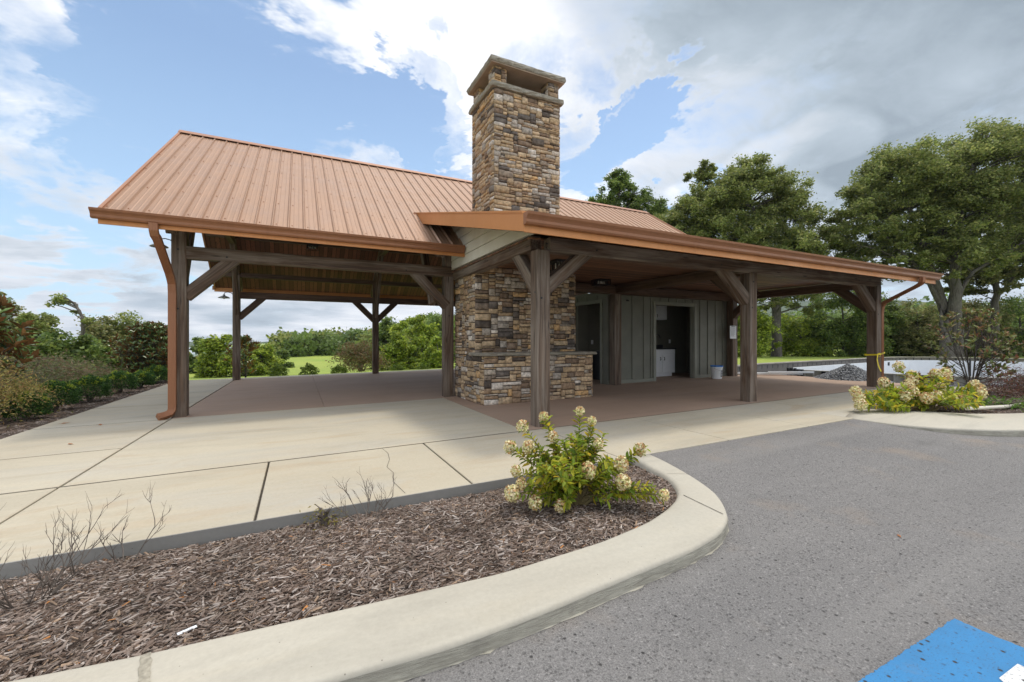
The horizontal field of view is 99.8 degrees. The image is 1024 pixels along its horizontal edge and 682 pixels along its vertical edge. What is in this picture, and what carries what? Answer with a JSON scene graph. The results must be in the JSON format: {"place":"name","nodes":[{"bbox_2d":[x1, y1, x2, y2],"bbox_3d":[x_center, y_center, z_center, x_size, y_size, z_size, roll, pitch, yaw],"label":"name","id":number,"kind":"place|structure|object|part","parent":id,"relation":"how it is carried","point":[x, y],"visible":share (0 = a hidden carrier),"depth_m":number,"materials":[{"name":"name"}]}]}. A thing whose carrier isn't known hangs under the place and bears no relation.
{"place":"outdoors","nodes":[
{"label":"outdoors","id":0,"kind":"place"},
{"bbox_2d":[0,368,965,563],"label":"sidewalk","id":1,"kind":"structure","parent":0,"point":[208,497],"depth_m":4.50,"materials":[{"name":"concrete"}]},
{"bbox_2d":[2,385,899,493],"bbox_3d":[-2.178,1.142,8.540,22.000,0.266,7.516,0,0,-26],"label":"joint filler","id":2,"kind":"object","parent":1,"relation":"on","point":[294,458],"visible":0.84,"depth_m":4.63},
{"bbox_2d":[62,300,935,346],"bbox_3d":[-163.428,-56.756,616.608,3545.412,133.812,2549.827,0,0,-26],"label":"hills","id":3,"kind":"structure","parent":0,"point":[803,303],"depth_m":963.09,"materials":[{"name":"green plant"}]},
{"bbox_2d":[0,0,1023,341],"label":"sky","id":4,"kind":"structure","parent":0,"point":[91,90],"materials":[{"name":"blue"}]},
{"bbox_2d":[158,343,1023,379],"bbox_3d":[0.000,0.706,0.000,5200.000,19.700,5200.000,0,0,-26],"label":"ground","id":5,"kind":"structure","parent":0,"point":[320,362],"depth_m":40.10,"materials":[{"name":"green plant"}]},
{"bbox_2d":[0,291,25,355],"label":"olive tree","id":6,"kind":"object","parent":5,"relation":"on","point":[14,312],"visible":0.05,"depth_m":19.01,"materials":[{"name":"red plant"}]},
{"bbox_2d":[3,311,63,358],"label":"olive tree","id":7,"kind":"object","parent":5,"relation":"on","point":[45,321],"visible":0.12,"depth_m":17.64,"materials":[{"name":"green plant"}]},
{"bbox_2d":[4,350,105,408],"bbox_3d":[-9.948,1.068,8.549,3.117,1.832,3.056,0,0,-26],"label":"weed thicket","id":8,"kind":"object","parent":5,"relation":"on","point":[48,376],"visible":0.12,"depth_m":9.06,"materials":[{"name":"brown plant"}]},
{"bbox_2d":[6,349,111,392],"bbox_3d":[-11.634,1.224,10.918,3.933,2.184,3.653,0,0,-26],"label":"weed thicket","id":9,"kind":"object","parent":5,"relation":"on","point":[76,369],"visible":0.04,"depth_m":11.17,"materials":[{"name":"brown plant"}]},
{"bbox_2d":[0,349,129,402],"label":"laceleaf maple","id":10,"kind":"object","parent":5,"relation":"on","point":[44,367],"visible":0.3,"depth_m":9.89,"materials":[{"name":"plant"}]},
{"bbox_2d":[4,326,131,381],"bbox_3d":[-14.124,0.741,14.015,3.140,2.420,2.868,0,0,-26],"label":"olive tree","id":11,"kind":"object","parent":5,"relation":"on","point":[82,345],"visible":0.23,"depth_m":13.62,"materials":[{"name":"green plant"}]},
{"bbox_2d":[45,293,96,336],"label":"bent tree","id":12,"kind":"object","parent":5,"relation":"on","point":[63,299],"visible":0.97,"depth_m":15.93,"materials":[{"name":"green plant"}]},
{"bbox_2d":[0,380,167,438],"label":"bark mulch","id":13,"kind":"object","parent":5,"relation":"on","point":[114,396],"visible":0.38,"depth_m":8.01,"materials":[{"name":"brown wood"}]},
{"bbox_2d":[0,293,40,382],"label":"magnolia","id":14,"kind":"object","parent":13,"relation":"on","point":[12,338],"visible":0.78,"depth_m":7.31,"materials":[{"name":"green plant"}]},
{"bbox_2d":[0,389,53,420],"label":"boxwood","id":15,"kind":"object","parent":13,"relation":"on","point":[42,408],"visible":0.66,"depth_m":6.87,"materials":[{"name":"green plant"}]},
{"bbox_2d":[0,363,61,417],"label":"barberry","id":16,"kind":"object","parent":13,"relation":"on","point":[25,388],"visible":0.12,"depth_m":7.37,"materials":[{"name":"brown plant"}]},
{"bbox_2d":[0,353,72,427],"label":"barberry","id":17,"kind":"object","parent":13,"relation":"on","point":[5,386],"visible":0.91,"depth_m":6.57,"materials":[{"name":"green plant"}]},
{"bbox_2d":[33,379,83,410],"bbox_3d":[-8.389,1.032,7.922,0.746,0.655,0.750,0,0,-26],"label":"boxwood","id":18,"kind":"object","parent":13,"relation":"on","point":[73,393],"visible":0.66,"depth_m":7.89,"materials":[{"name":"green plant"}]},
{"bbox_2d":[66,374,114,401],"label":"boxwood","id":19,"kind":"object","parent":13,"relation":"on","point":[86,382],"visible":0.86,"depth_m":8.89,"materials":[{"name":"green plant"}]},
{"bbox_2d":[102,370,138,392],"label":"boxwood","id":20,"kind":"object","parent":13,"relation":"on","point":[123,376],"visible":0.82,"depth_m":10.35,"materials":[{"name":"green plant"}]},
{"bbox_2d":[127,370,156,387],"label":"boxwood","id":21,"kind":"object","parent":13,"relation":"on","point":[148,379],"visible":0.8,"depth_m":11.51,"materials":[{"name":"green plant"}]},
{"bbox_2d":[105,320,189,374],"bbox_3d":[-11.192,0.343,13.298,1.859,1.956,2.046,0,0,15],"label":"magnolia","id":22,"kind":"object","parent":13,"relation":"on","point":[150,336],"visible":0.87,"depth_m":12.93,"materials":[{"name":"green plant"}]},
{"bbox_2d":[142,363,167,383],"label":"boxwood","id":23,"kind":"object","parent":13,"relation":"on","point":[152,368],"visible":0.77,"depth_m":12.65,"materials":[{"name":"green plant"}]},
{"bbox_2d":[29,354,146,386],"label":"laceleaf maple","id":24,"kind":"object","parent":5,"relation":"on","point":[99,373],"visible":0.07,"depth_m":12.13,"materials":[{"name":"brown plant"}]},
{"bbox_2d":[74,313,130,368],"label":"olive tree","id":25,"kind":"object","parent":5,"relation":"on","point":[96,328],"visible":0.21,"depth_m":19.71,"materials":[{"name":"green plant"}]},
{"bbox_2d":[101,310,157,362],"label":"olive tree","id":26,"kind":"object","parent":5,"relation":"on","point":[124,322],"visible":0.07,"depth_m":20.56,"materials":[{"name":"green plant"}]},
{"bbox_2d":[189,336,204,373],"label":"meadow tree","id":27,"kind":"object","parent":5,"relation":"on","point":[194,348],"visible":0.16,"depth_m":41.44,"materials":[{"name":"green plant"}]},
{"bbox_2d":[193,334,243,377],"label":"meadow tree","id":28,"kind":"object","parent":5,"relation":"on","point":[210,363],"visible":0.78,"depth_m":37.13,"materials":[{"name":"green plant"}]},
{"bbox_2d":[222,335,260,377],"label":"magnolia","id":29,"kind":"object","parent":5,"relation":"on","point":[252,346],"visible":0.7,"depth_m":15.43,"materials":[{"name":"green plant"}]},
{"bbox_2d":[241,343,285,375],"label":"meadow tree","id":30,"kind":"object","parent":5,"relation":"on","point":[265,357],"visible":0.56,"depth_m":39.64,"materials":[{"name":"green plant"}]},
{"bbox_2d":[268,361,289,375],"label":"round shrub","id":31,"kind":"object","parent":5,"relation":"on","point":[278,369],"visible":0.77,"depth_m":17.37,"materials":[{"name":"green plant"}]},
{"bbox_2d":[275,348,295,367],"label":"meadow tree","id":32,"kind":"object","parent":5,"relation":"on","point":[284,354],"visible":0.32,"depth_m":51.66,"materials":[{"name":"green plant"}]},
{"bbox_2d":[298,362,319,374],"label":"round shrub","id":33,"kind":"object","parent":5,"relation":"on","point":[312,367],"visible":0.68,"depth_m":17.69,"materials":[{"name":"green plant"}]},
{"bbox_2d":[330,364,347,373],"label":"round shrub","id":34,"kind":"object","parent":5,"relation":"on","point":[338,369],"visible":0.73,"depth_m":18.28,"materials":[{"name":"green plant"}]},
{"bbox_2d":[325,339,391,371],"bbox_3d":[-7.783,0.903,22.119,3.562,2.253,3.433,0,0,42],"label":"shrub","id":35,"kind":"object","parent":5,"relation":"on","point":[359,356],"visible":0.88,"depth_m":21.61,"materials":[{"name":"green plant"}]},
{"bbox_2d":[369,315,400,368],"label":"meadow tree","id":36,"kind":"object","parent":5,"relation":"on","point":[385,325],"visible":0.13,"depth_m":47.40,"materials":[{"name":"green plant"}]},
{"bbox_2d":[390,364,404,370],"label":"round shrub","id":37,"kind":"object","parent":5,"relation":"on","point":[397,367],"visible":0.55,"depth_m":19.87,"materials":[{"name":"green plant"}]},
{"bbox_2d":[379,320,419,370],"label":"meadow tree","id":38,"kind":"object","parent":5,"relation":"on","point":[399,350],"visible":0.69,"depth_m":41.25,"materials":[{"name":"green plant"}]},
{"bbox_2d":[402,313,441,365],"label":"meadow tree","id":39,"kind":"object","parent":5,"relation":"on","point":[420,332],"visible":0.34,"depth_m":43.55,"materials":[{"name":"green plant"}]},
{"bbox_2d":[414,363,430,369],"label":"round shrub","id":40,"kind":"object","parent":5,"relation":"on","point":[422,366],"visible":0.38,"depth_m":20.38,"materials":[{"name":"green plant"}]},
{"bbox_2d":[411,311,455,360],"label":"meadow tree","id":41,"kind":"object","parent":5,"relation":"on","point":[433,318],"visible":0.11,"depth_m":50.86,"materials":[{"name":"green plant"}]},
{"bbox_2d":[418,335,454,368],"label":"meadow tree","id":42,"kind":"object","parent":5,"relation":"on","point":[432,357],"visible":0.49,"depth_m":37.25,"materials":[{"name":"green plant"}]},
{"bbox_2d":[254,374,871,520],"bbox_3d":[-2.761,1.318,9.717,22.000,0.516,13.235,0,0,-26],"label":"slab base","id":43,"kind":"object","parent":5,"relation":"on","point":[259,502],"depth_m":3.35,"materials":[{"name":"grey concrete"}]},
{"bbox_2d":[0,454,650,579],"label":"slab edge","id":44,"kind":"object","parent":43,"relation":"attached to","point":[13,569],"visible":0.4,"depth_m":2.78,"materials":[{"name":"grey concrete"}]},
{"bbox_2d":[175,369,900,430],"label":"pavilion floor","id":45,"kind":"structure","parent":43,"relation":"on","point":[677,392],"depth_m":9.04,"materials":[{"name":"brown concrete"}]},
{"bbox_2d":[88,54,943,426],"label":"pavilion","id":46,"kind":"structure","parent":45,"relation":"on","point":[494,236],"depth_m":8.41,"materials":[{"name":"orange metal"}]},
{"bbox_2d":[149,238,170,248],"bbox_3d":[-5.547,-1.544,6.822,0.302,0.173,0.240,0,0,-32],"label":"barn light","id":47,"kind":"object","parent":46,"relation":"attached to","point":[152,245],"visible":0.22,"depth_m":6.82,"materials":[{"name":"black metal"}]},
{"bbox_2d":[218,292,231,298],"bbox_3d":[-8.815,-1.395,13.266,0.402,0.231,0.320,0,0,-26],"label":"barn light","id":48,"kind":"object","parent":46,"relation":"attached to","point":[225,297],"visible":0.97,"depth_m":13.22,"materials":[{"name":"black metal"}]},
{"bbox_2d":[307,244,318,250],"bbox_3d":[-6.119,-2.856,13.229,0.320,0.130,0.320,0,0,-26],"label":"ceiling lantern","id":49,"kind":"object","parent":46,"relation":"attached to","point":[311,246],"visible":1,"depth_m":13.14,"materials":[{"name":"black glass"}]},
{"bbox_2d":[550,259,565,272],"bbox_3d":[0.837,-1.301,7.545,0.352,0.188,0.352,0,0,-26],"label":"ceiling lantern","id":50,"kind":"object","parent":46,"relation":"attached to","point":[555,263],"visible":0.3,"depth_m":7.40,"materials":[{"name":"black metal"}]},
{"bbox_2d":[591,278,610,285],"bbox_3d":[2.035,-1.330,9.858,0.320,0.130,0.320,0,0,-26],"label":"ceiling lantern","id":51,"kind":"object","parent":46,"relation":"attached to","point":[599,281],"visible":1,"depth_m":9.79,"materials":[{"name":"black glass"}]},
{"bbox_2d":[656,305,666,319],"bbox_3d":[4.179,-0.910,13.031,1.180,0.540,0.297,0,0,-26],"label":"wall cabinet","id":52,"kind":"object","parent":46,"relation":"attached to","point":[661,312],"depth_m":13.09,"materials":[{"name":"white ceramic"}]},
{"bbox_2d":[656,305,666,318],"bbox_3d":[4.538,-0.910,13.073,0.460,0.520,0.055,0,0,-26],"label":"door","id":53,"kind":"structure","parent":52,"relation":"in","point":[661,311],"depth_m":13.09,"materials":[{"name":"wood"}]},
{"bbox_2d":[730,326,735,338],"bbox_3d":[6.386,-0.245,12.443,0.273,0.370,0.022,0,0,-26],"label":"notice sheet","id":54,"kind":"object","parent":46,"relation":"attached to","point":[732,332],"visible":1,"depth_m":12.44,"materials":[{"name":"paper"}]},
{"bbox_2d":[864,352,884,370],"bbox_3d":[8.178,0.469,9.698,0.452,0.433,0.280,0,0,-26],"label":"caution tape","id":55,"kind":"object","parent":46,"relation":"attached to","point":[865,354],"visible":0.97,"depth_m":9.58,"materials":[{"name":"yellow plastic"}]},
{"bbox_2d":[592,351,599,379],"bbox_3d":[2.657,0.690,12.116,0.600,0.800,0.545,0,0,-26],"label":"mini fridge","id":56,"kind":"object","parent":45,"relation":"on","point":[596,367],"visible":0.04,"depth_m":12.04,"materials":[{"name":"black plastic"}]},
{"bbox_2d":[656,334,675,376],"bbox_3d":[4.152,0.426,12.827,1.390,1.269,0.637,0,0,-26],"label":"base cabinet","id":57,"kind":"object","parent":45,"relation":"on","point":[665,361],"visible":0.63,"depth_m":12.71,"materials":[{"name":"white wood"}]},
{"bbox_3d":[4.169,0.672,12.511,0.500,0.515,0.055,0,0,-26],"label":"door","id":58,"kind":"part","parent":57,"relation":"part of","materials":[{"name":"white wood"}]},
{"bbox_3d":[4.644,0.672,12.746,0.500,0.515,0.055,0,0,-26],"label":"door","id":59,"kind":"part","parent":57,"relation":"part of","materials":[{"name":"white wood"}]},
{"bbox_2d":[710,365,724,378],"bbox_3d":[5.657,0.864,11.872,0.328,0.362,0.374,0,0,-26],"label":"bucket","id":60,"kind":"object","parent":45,"relation":"on","point":[716,371],"visible":1,"depth_m":11.78,"materials":[{"name":"white plastic"}]},
{"bbox_2d":[757,373,802,374],"bbox_3d":[7.638,0.965,12.661,1.691,0.050,0.090,0,0,5],"label":"plastic channel","id":61,"kind":"object","parent":45,"relation":"on","point":[782,373],"visible":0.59,"depth_m":12.59,"materials":[{"name":"white plastic"}]},
{"bbox_2d":[768,371,813,372],"bbox_3d":[8.100,0.915,12.516,1.297,0.050,0.060,0,0,1],"label":"plastic channel","id":62,"kind":"object","parent":61,"relation":"on","point":[790,371],"visible":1,"depth_m":12.49,"materials":[{"name":"white plastic"}]},
{"bbox_2d":[189,292,1023,358],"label":"woodland","id":63,"kind":"object","parent":5,"relation":"on","point":[311,342],"visible":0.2,"depth_m":82.07,"materials":[{"name":"green plant"}]},
{"bbox_2d":[588,167,667,215],"bbox_3d":[9.741,-6.372,35.082,8.580,15.597,7.051,0,0,-26],"label":"broadleaf tree","id":64,"kind":"object","parent":5,"relation":"on","point":[619,181],"visible":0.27,"depth_m":34.07,"materials":[{"name":"green plant"}]},
{"bbox_2d":[652,159,737,238],"bbox_3d":[13.776,-6.148,32.941,8.246,15.180,5.308,0,0,2],"label":"oak tree","id":65,"kind":"object","parent":5,"relation":"on","point":[679,218],"visible":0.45,"depth_m":32.09,"materials":[{"name":"green plant"}]},
{"bbox_2d":[737,305,782,356],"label":"bushy tree","id":66,"kind":"object","parent":5,"relation":"on","point":[763,329],"visible":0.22,"depth_m":29.09,"materials":[{"name":"green plant"}]},
{"bbox_2d":[685,151,868,356],"bbox_3d":[18.609,-5.973,30.902,12.137,14.959,8.252,0,0,13],"label":"oak tree","id":67,"kind":"object","parent":5,"relation":"on","point":[731,197],"visible":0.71,"depth_m":29.55,"materials":[{"name":"green plant"}]},
{"bbox_2d":[762,311,797,351],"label":"bushy tree","id":68,"kind":"object","parent":5,"relation":"on","point":[788,313],"visible":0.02,"depth_m":43.32,"materials":[{"name":"green plant"}]},
{"bbox_2d":[764,313,836,356],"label":"bushy tree","id":69,"kind":"object","parent":5,"relation":"on","point":[801,345],"visible":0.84,"depth_m":32.48,"materials":[{"name":"green plant"}]},
{"bbox_2d":[798,291,893,356],"bbox_3d":[25.251,-1.369,33.076,6.781,6.904,5.318,0,0,9],"label":"bushy tree","id":70,"kind":"object","parent":5,"relation":"on","point":[847,335],"visible":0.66,"depth_m":32.23,"materials":[{"name":"green plant"}]},
{"bbox_2d":[856,291,920,355],"bbox_3d":[29.973,-0.951,34.852,5.865,6.260,5.016,0,0,-26],"label":"bushy tree","id":71,"kind":"object","parent":5,"relation":"on","point":[895,320],"visible":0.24,"depth_m":33.53,"materials":[{"name":"green plant"}]},
{"bbox_2d":[821,132,986,356],"bbox_3d":[26.048,-5.977,28.839,9.001,15.294,7.217,0,0,-26],"label":"oak tree","id":72,"kind":"object","parent":5,"relation":"on","point":[878,196],"visible":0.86,"depth_m":27.58,"materials":[{"name":"green plant"}]},
{"bbox_2d":[884,297,939,355],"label":"bushy tree","id":73,"kind":"object","parent":5,"relation":"on","point":[912,332],"visible":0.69,"depth_m":33.19,"materials":[{"name":"green plant"}]},
{"bbox_2d":[870,386,1023,413],"bbox_3d":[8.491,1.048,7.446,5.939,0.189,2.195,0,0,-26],"label":"bark mulch","id":74,"kind":"object","parent":5,"relation":"on","point":[985,411],"visible":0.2,"depth_m":6.72,"materials":[{"name":"brown wood"}]},
{"bbox_2d":[848,361,988,412],"bbox_3d":[6.212,0.727,6.643,2.066,0.818,1.260,0,0,15],"label":"hydrangea","id":75,"kind":"object","parent":74,"relation":"on","point":[922,396],"visible":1,"depth_m":6.53,"materials":[{"name":"green plant"}]},
{"bbox_2d":[917,371,959,386],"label":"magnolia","id":76,"kind":"object","parent":74,"relation":"on","point":[937,380],"visible":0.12,"depth_m":8.35,"materials":[{"name":"green plant"}]},
{"bbox_2d":[914,306,1023,383],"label":"magnolia","id":77,"kind":"object","parent":74,"relation":"on","point":[986,353],"visible":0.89,"depth_m":8.53,"materials":[{"name":"green plant"}]},
{"bbox_2d":[953,360,1023,400],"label":"barberry","id":78,"kind":"object","parent":74,"relation":"on","point":[1012,386],"visible":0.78,"depth_m":7.61,"materials":[{"name":"red plant"}]},
{"bbox_2d":[965,403,1019,409],"bbox_3d":[8.467,0.998,6.981,3.916,0.067,0.116,0,0,-22],"label":"pipe","id":79,"kind":"object","parent":74,"relation":"on","point":[993,407],"visible":0.77,"depth_m":6.44,"materials":[{"name":"white plastic"}]},
{"bbox_2d":[966,395,1023,411],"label":"ground creeper","id":80,"kind":"object","parent":74,"relation":"on","point":[1016,404],"visible":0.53,"depth_m":6.68,"materials":[{"name":"green plant"}]},
{"bbox_2d":[892,116,1023,356],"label":"oak tree","id":81,"kind":"object","parent":5,"relation":"on","point":[1002,144],"visible":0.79,"depth_m":26.78,"materials":[{"name":"green plant"}]},
{"bbox_2d":[917,294,1023,356],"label":"bushy tree","id":82,"kind":"object","parent":5,"relation":"on","point":[1006,317],"visible":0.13,"depth_m":31.73,"materials":[{"name":"green plant"}]},
{"bbox_2d":[941,207,1023,356],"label":"oak tree","id":83,"kind":"object","parent":5,"relation":"on","point":[1009,279],"visible":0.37,"depth_m":30.78,"materials":[{"name":"green plant"}]},
{"bbox_2d":[978,301,1021,328],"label":"bushy tree","id":84,"kind":"object","parent":5,"relation":"on","point":[1003,312],"visible":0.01,"depth_m":48.29,"materials":[{"name":"green plant"}]},
{"bbox_2d":[985,294,1023,356],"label":"bushy tree","id":85,"kind":"object","parent":5,"relation":"on","point":[1017,303],"visible":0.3,"depth_m":31.45,"materials":[{"name":"green plant"}]},
{"bbox_2d":[404,419,1023,681],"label":"parking lot","id":86,"kind":"structure","parent":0,"point":[814,567],"depth_m":2.30,"materials":[{"name":"grey asphalt"}]},
{"bbox_2d":[0,464,676,681],"bbox_3d":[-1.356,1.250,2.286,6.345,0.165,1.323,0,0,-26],"label":"bark mulch","id":87,"kind":"object","parent":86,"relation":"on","point":[175,565],"visible":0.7,"depth_m":2.30,"materials":[{"name":"brown wood"}]},
{"bbox_2d":[0,493,134,609],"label":"bare shrub","id":88,"kind":"object","parent":87,"relation":"on","point":[51,585],"visible":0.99,"depth_m":2.18,"materials":[{"name":"brown plant"}]},
{"bbox_2d":[99,484,171,563],"bbox_3d":[-2.200,1.066,2.512,0.275,0.412,0.306,0,0,36],"label":"bare shrub","id":89,"kind":"object","parent":87,"relation":"on","point":[121,543],"visible":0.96,"depth_m":2.50,"materials":[{"name":"brown plant"}]},
{"bbox_2d":[177,625,196,634],"bbox_3d":[-1.403,1.248,1.861,0.016,0.003,0.070,10,6,38],"label":"plant tag","id":90,"kind":"object","parent":87,"relation":"on","point":[193,627],"visible":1,"depth_m":1.86,"materials":[{"name":"white plastic"}]},
{"bbox_2d":[293,504,350,530],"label":"weed","id":91,"kind":"object","parent":87,"relation":"on","point":[323,517],"visible":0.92,"depth_m":2.91,"materials":[{"name":"green plant"}]},
{"bbox_2d":[318,472,396,522],"bbox_3d":[-1.068,1.089,3.076,0.503,0.348,0.343,0,0,0],"label":"bare shrub","id":92,"kind":"object","parent":87,"relation":"on","point":[368,498],"visible":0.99,"depth_m":3.04,"materials":[{"name":"brown plant"}]},
{"bbox_2d":[503,406,669,512],"bbox_3d":[0.495,0.874,3.166,1.147,0.742,0.573,0,0,-9],"label":"hydrangea","id":93,"kind":"object","parent":87,"relation":"on","point":[575,473],"visible":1,"depth_m":3.10,"materials":[{"name":"green plant"}]},
{"bbox_2d":[10,454,727,681],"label":"kerb","id":94,"kind":"structure","parent":86,"relation":"on","point":[397,639],"depth_m":1.83,"materials":[{"name":"concrete"}]},
{"bbox_2d":[138,652,151,681],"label":"kerb mortar joint","id":95,"kind":"object","parent":94,"relation":"on","point":[144,672],"visible":1,"depth_m":1.57,"materials":[{"name":"beige concrete"}]},
{"bbox_2d":[398,528,728,681],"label":"kerb footing lip","id":96,"kind":"object","parent":86,"relation":"on","point":[578,614],"visible":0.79,"depth_m":2.00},
{"bbox_2d":[845,409,1023,436],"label":"kerb","id":97,"kind":"structure","parent":86,"relation":"on","point":[1004,425],"depth_m":5.74,"materials":[{"name":"concrete"}]},
{"bbox_2d":[821,408,854,416],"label":"kerb end","id":98,"kind":"structure","parent":97,"relation":"attached to","point":[843,412],"depth_m":6.52,"materials":[{"name":"concrete"}]},
{"bbox_2d":[858,618,1023,681],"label":"parking bay marking","id":99,"kind":"object","parent":86,"relation":"on","point":[955,650],"visible":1,"depth_m":1.68,"materials":[{"name":"blue paint"}]},
{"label":"pool floor","id":100,"kind":"structure","parent":0,"visible":0},
{"bbox_2d":[787,359,1023,385],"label":"pool wall","id":101,"kind":"structure","parent":100,"relation":"on","point":[923,367],"depth_m":18.39,"materials":[{"name":"white concrete"}]},
{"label":"gravel ground","id":102,"kind":"structure","parent":0,"visible":0},
{"bbox_2d":[814,363,894,382],"bbox_3d":[9.025,0.862,11.501,2.032,0.530,2.080,0,0,-26],"label":"gravel pile","id":103,"kind":"object","parent":102,"relation":"on","point":[847,372],"visible":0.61,"depth_m":11.26,"materials":[{"name":"grey gravel"}]},
{"bbox_2d":[737,357,1023,371],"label":"retaining wall","id":104,"kind":"structure","parent":102,"relation":"on","point":[773,366],"depth_m":17.47,"materials":[{"name":"grey concrete"}]},
{"bbox_2d":[984,375,1023,386],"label":"gravel pile","id":105,"kind":"object","parent":102,"relation":"on","point":[996,383],"visible":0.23,"depth_m":9.87,"materials":[{"name":"grey gravel"}]}
]}

